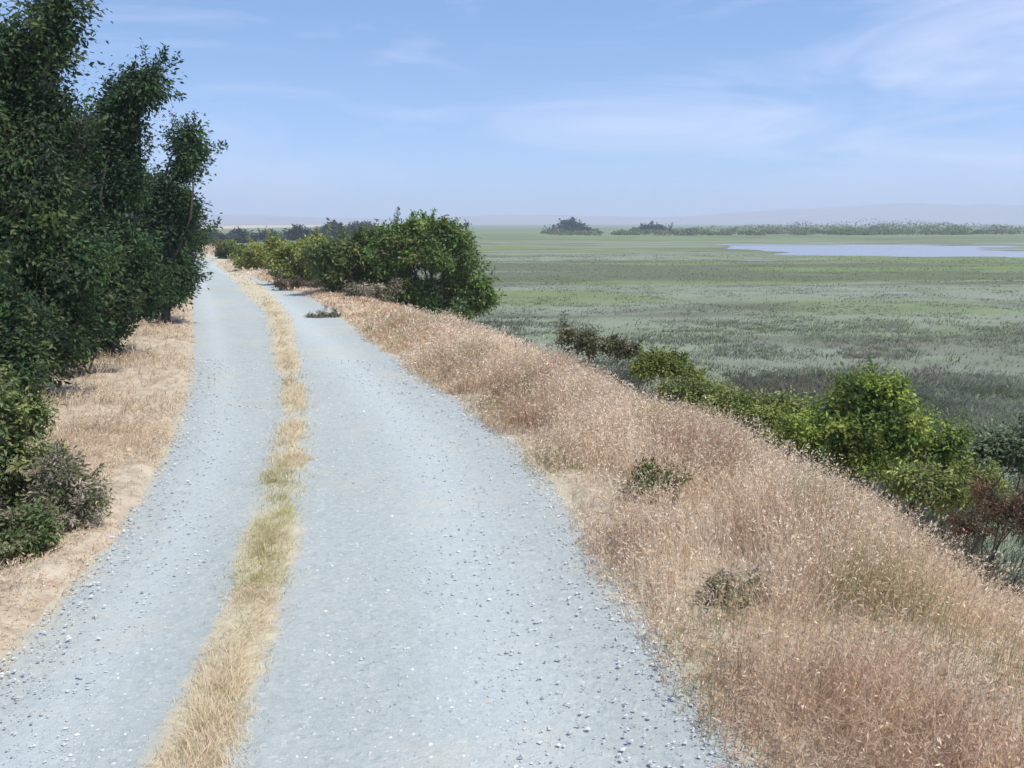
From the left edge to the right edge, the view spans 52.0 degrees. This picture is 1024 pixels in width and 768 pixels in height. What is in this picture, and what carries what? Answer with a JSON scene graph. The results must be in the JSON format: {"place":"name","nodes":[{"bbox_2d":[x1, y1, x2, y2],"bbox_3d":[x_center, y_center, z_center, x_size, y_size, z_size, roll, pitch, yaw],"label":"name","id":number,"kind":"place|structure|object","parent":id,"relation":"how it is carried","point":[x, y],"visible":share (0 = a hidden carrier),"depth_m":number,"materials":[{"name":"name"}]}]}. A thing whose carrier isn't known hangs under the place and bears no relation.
{"place":"outdoors","nodes":[
{"label":"outdoors","id":0,"kind":"place"},
{"bbox_2d":[135,256,323,767],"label":"grass strip","id":1,"kind":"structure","parent":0,"point":[212,730],"depth_m":4.79,"materials":[{"name":"beige plant"}]},
{"bbox_2d":[0,358,758,767],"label":"loose gravel","id":2,"kind":"structure","parent":0,"point":[520,756],"depth_m":4.99,"materials":[{"name":"grey gravel"}]},
{"bbox_2d":[0,224,1023,767],"bbox_3d":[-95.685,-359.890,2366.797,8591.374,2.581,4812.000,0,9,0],"label":"ground","id":3,"kind":"structure","parent":0,"point":[520,244],"depth_m":38.62,"materials":[{"name":"plant"}]},
{"bbox_2d":[0,496,67,565],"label":"shrub","id":4,"kind":"object","parent":3,"relation":"on","point":[25,531],"visible":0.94,"depth_m":5.62,"materials":[{"name":"green plant"}]},
{"bbox_2d":[0,235,79,405],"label":"shrub","id":5,"kind":"object","parent":3,"relation":"on","point":[23,339],"visible":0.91,"depth_m":8.94,"materials":[{"name":"green plant"}]},
{"bbox_2d":[0,355,85,517],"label":"shrub","id":6,"kind":"object","parent":3,"relation":"on","point":[19,411],"visible":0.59,"depth_m":6.32,"materials":[{"name":"green plant"}]},
{"bbox_2d":[17,436,119,533],"bbox_3d":[-2.606,0.610,6.179,0.606,0.588,0.454,0,9,0],"label":"dry shrub","id":7,"kind":"object","parent":3,"relation":"on","point":[64,482],"visible":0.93,"depth_m":6.13,"materials":[{"name":"grey plant"}]},
{"bbox_2d":[0,0,136,400],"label":"evergreen tree","id":8,"kind":"object","parent":3,"relation":"on","point":[45,139],"visible":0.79,"depth_m":10.15,"materials":[{"name":"green plant"}]},
{"bbox_2d":[0,292,197,682],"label":"verge grass","id":9,"kind":"structure","parent":3,"relation":"on","point":[69,435],"depth_m":8.97,"materials":[{"name":"beige plant"}]},
{"bbox_2d":[56,287,154,375],"bbox_3d":[-5.035,-0.631,12.260,1.607,1.124,0.988,0,9,0],"label":"shrub","id":10,"kind":"object","parent":3,"relation":"on","point":[124,305],"visible":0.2,"depth_m":12.18,"materials":[{"name":"green plant"}]},
{"bbox_2d":[46,38,186,358],"bbox_3d":[-5.553,-2.339,13.864,2.562,4.200,2.094,-3,9,-17],"label":"evergreen tree","id":11,"kind":"object","parent":3,"relation":"on","point":[132,95],"visible":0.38,"depth_m":13.57,"materials":[{"name":"green plant"}]},
{"bbox_2d":[146,276,201,321],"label":"shrub","id":12,"kind":"object","parent":3,"relation":"on","point":[183,298],"visible":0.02,"depth_m":18.98,"materials":[{"name":"green plant"}]},
{"bbox_2d":[126,107,227,324],"bbox_3d":[-6.207,-2.873,18.361,2.538,3.857,1.655,-2,9,-15],"label":"evergreen tree","id":13,"kind":"object","parent":3,"relation":"on","point":[179,209],"visible":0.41,"depth_m":18.10,"materials":[{"name":"green plant"}]},
{"bbox_2d":[164,190,220,272],"bbox_3d":[-8.847,-3.838,27.813,2.330,2.953,1.800,0,9,0],"label":"evergreen tree","id":14,"kind":"object","parent":3,"relation":"on","point":[200,246],"visible":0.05,"depth_m":27.71,"materials":[{"name":"green plant"}]},
{"bbox_2d":[193,235,223,251],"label":"shrub","id":15,"kind":"object","parent":3,"relation":"on","point":[209,241],"visible":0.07,"depth_m":65.35,"materials":[{"name":"green plant"}]},
{"bbox_2d":[205,230,231,243],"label":"distant tree","id":16,"kind":"object","parent":3,"relation":"on","point":[221,236],"visible":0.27,"depth_m":187.47,"materials":[{"name":"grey plant"}]},
{"bbox_2d":[210,238,249,258],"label":"shrub","id":17,"kind":"object","parent":3,"relation":"on","point":[225,248],"visible":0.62,"depth_m":53.43,"materials":[{"name":"green plant"}]},
{"bbox_2d":[226,226,259,242],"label":"distant tree","id":18,"kind":"object","parent":3,"relation":"on","point":[239,235],"visible":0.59,"depth_m":200.84,"materials":[{"name":"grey plant"}]},
{"bbox_2d":[228,228,291,271],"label":"shrub","id":19,"kind":"object","parent":3,"relation":"on","point":[254,254],"visible":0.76,"depth_m":39.29,"materials":[{"name":"green plant"}]},
{"bbox_2d":[250,226,286,241],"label":"distant tree","id":20,"kind":"object","parent":3,"relation":"on","point":[262,235],"visible":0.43,"depth_m":214.53,"materials":[{"name":"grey plant"}]},
{"bbox_2d":[259,222,333,281],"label":"shrub","id":21,"kind":"object","parent":3,"relation":"on","point":[291,268],"visible":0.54,"depth_m":30.61,"materials":[{"name":"green plant"}]},
{"bbox_2d":[268,265,328,290],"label":"dry shrub","id":22,"kind":"object","parent":3,"relation":"on","point":[285,282],"visible":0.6,"depth_m":28.40,"materials":[{"name":"brown plant"}]},
{"bbox_2d":[281,224,322,240],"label":"distant tree","id":23,"kind":"object","parent":3,"relation":"on","point":[296,232],"visible":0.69,"depth_m":227.98,"materials":[{"name":"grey plant"}]},
{"bbox_2d":[304,302,342,317],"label":"weed","id":24,"kind":"object","parent":3,"relation":"on","point":[323,314],"visible":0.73,"depth_m":20.29,"materials":[{"name":"green plant"}]},
{"bbox_2d":[318,217,350,238],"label":"distant tree","id":25,"kind":"object","parent":3,"relation":"on","point":[335,227],"visible":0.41,"depth_m":242.36,"materials":[{"name":"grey plant"}]},
{"bbox_2d":[294,220,412,295],"bbox_3d":[-3.959,-3.093,26.299,2.990,2.026,1.762,0,9,0],"label":"shrub","id":26,"kind":"object","parent":3,"relation":"on","point":[336,261],"visible":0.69,"depth_m":26.01,"materials":[{"name":"green plant"}]},
{"bbox_2d":[346,221,376,236],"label":"distant tree","id":27,"kind":"object","parent":3,"relation":"on","point":[352,226],"visible":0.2,"depth_m":256.43,"materials":[{"name":"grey plant"}]},
{"bbox_2d":[341,270,411,303],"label":"dry shrub","id":28,"kind":"object","parent":3,"relation":"on","point":[379,292],"visible":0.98,"depth_m":24.46,"materials":[{"name":"brown plant"}]},
{"bbox_2d":[0,252,778,767],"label":"gravel trail","id":29,"kind":"object","parent":3,"relation":"on","point":[230,326],"visible":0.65,"depth_m":4.99,"materials":[{"name":"grey gravel"}]},
{"bbox_2d":[359,206,506,322],"bbox_3d":[-1.825,-2.578,24.903,3.400,3.238,1.980,2,9,10],"label":"shrub","id":30,"kind":"object","parent":3,"relation":"on","point":[432,243],"visible":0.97,"depth_m":24.60,"materials":[{"name":"green plant"}]},
{"bbox_2d":[542,216,603,232],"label":"distant tree","id":31,"kind":"object","parent":3,"relation":"on","point":[570,224],"visible":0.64,"depth_m":413.50,"materials":[{"name":"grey plant"}]},
{"bbox_2d":[552,311,642,380],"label":"shrub","id":32,"kind":"object","parent":3,"relation":"on","point":[585,340],"visible":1,"depth_m":19.07,"materials":[{"name":"green plant"}]},
{"bbox_2d":[197,243,1023,767],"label":"dry grass","id":33,"kind":"structure","parent":3,"relation":"on","point":[575,409],"depth_m":5.16,"materials":[{"name":"beige plant"}]},
{"bbox_2d":[629,221,673,231],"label":"distant tree","id":34,"kind":"object","parent":3,"relation":"on","point":[652,226],"visible":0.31,"depth_m":423.55,"materials":[{"name":"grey plant"}]},
{"bbox_2d":[613,449,692,502],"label":"weed","id":35,"kind":"object","parent":3,"relation":"on","point":[649,476],"visible":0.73,"depth_m":6.72,"materials":[{"name":"green plant"}]},
{"bbox_2d":[622,342,714,404],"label":"shrub","id":36,"kind":"object","parent":3,"relation":"on","point":[659,363],"visible":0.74,"depth_m":15.46,"materials":[{"name":"green plant"}]},
{"bbox_2d":[646,370,756,423],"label":"shrub","id":37,"kind":"object","parent":3,"relation":"on","point":[694,389],"visible":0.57,"depth_m":12.66,"materials":[{"name":"green plant"}]},
{"bbox_2d":[386,253,1023,609],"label":"marsh plants","id":38,"kind":"object","parent":3,"relation":"on","point":[992,384],"visible":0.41,"depth_m":31.45,"materials":[{"name":"green plant"}]},
{"bbox_2d":[690,558,789,611],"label":"weed","id":39,"kind":"object","parent":3,"relation":"on","point":[714,579],"visible":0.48,"depth_m":4.89,"materials":[{"name":"green plant"}]},
{"bbox_2d":[695,384,822,451],"bbox_3d":[2.632,0.667,11.077,1.497,1.400,1.013,-4,10,-26],"label":"shrub","id":40,"kind":"object","parent":3,"relation":"on","point":[764,410],"visible":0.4,"depth_m":10.88,"materials":[{"name":"green plant"}]},
{"bbox_2d":[540,217,1023,235],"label":"wood","id":41,"kind":"object","parent":3,"relation":"on","point":[897,230],"visible":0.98,"depth_m":350.74,"materials":[{"name":"green plant"}]},
{"bbox_2d":[754,415,859,485],"bbox_3d":[2.798,0.856,9.822,1.128,1.165,0.814,0,9,0],"label":"shrub","id":42,"kind":"object","parent":3,"relation":"on","point":[822,463],"visible":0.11,"depth_m":9.65,"materials":[{"name":"green plant"}]},
{"bbox_2d":[757,354,997,535],"bbox_3d":[3.200,0.776,9.596,2.240,2.055,1.196,-2,9,-15],"label":"shrub","id":43,"kind":"object","parent":3,"relation":"on","point":[883,434],"visible":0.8,"depth_m":9.38,"materials":[{"name":"green plant"}]},
{"bbox_2d":[864,448,1021,570],"bbox_3d":[3.697,1.264,8.982,1.486,1.577,0.739,-3,9,-19],"label":"shrub","id":44,"kind":"object","parent":3,"relation":"on","point":[925,482],"visible":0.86,"depth_m":8.86,"materials":[{"name":"green plant"}]},
{"bbox_2d":[922,407,1023,593],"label":"shrub","id":45,"kind":"object","parent":3,"relation":"on","point":[1005,448],"visible":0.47,"depth_m":9.83,"materials":[{"name":"green plant"}]},
{"bbox_2d":[931,467,1023,618],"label":"dry shrub","id":46,"kind":"object","parent":3,"relation":"on","point":[981,489],"visible":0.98,"depth_m":7.60,"materials":[{"name":"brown plant"}]},
{"bbox_2d":[0,0,1023,218],"label":"sky","id":47,"kind":"structure","parent":0,"point":[321,108],"materials":[{"name":"blue"}]},
{"bbox_2d":[125,203,1023,223],"bbox_3d":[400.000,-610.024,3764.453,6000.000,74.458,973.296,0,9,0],"label":"hills","id":48,"kind":"structure","parent":0,"point":[903,213],"depth_m":3434.73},
{"bbox_2d":[713,243,1023,260],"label":"pond water","id":49,"kind":"structure","parent":0,"point":[878,250],"depth_m":151.43,"materials":[{"name":"blue liquid"}]},
{"bbox_2d":[885,292,918,292],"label":"channel water","id":50,"kind":"structure","parent":0,"point":[901,292],"depth_m":59.92,"materials":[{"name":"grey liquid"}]}
]}

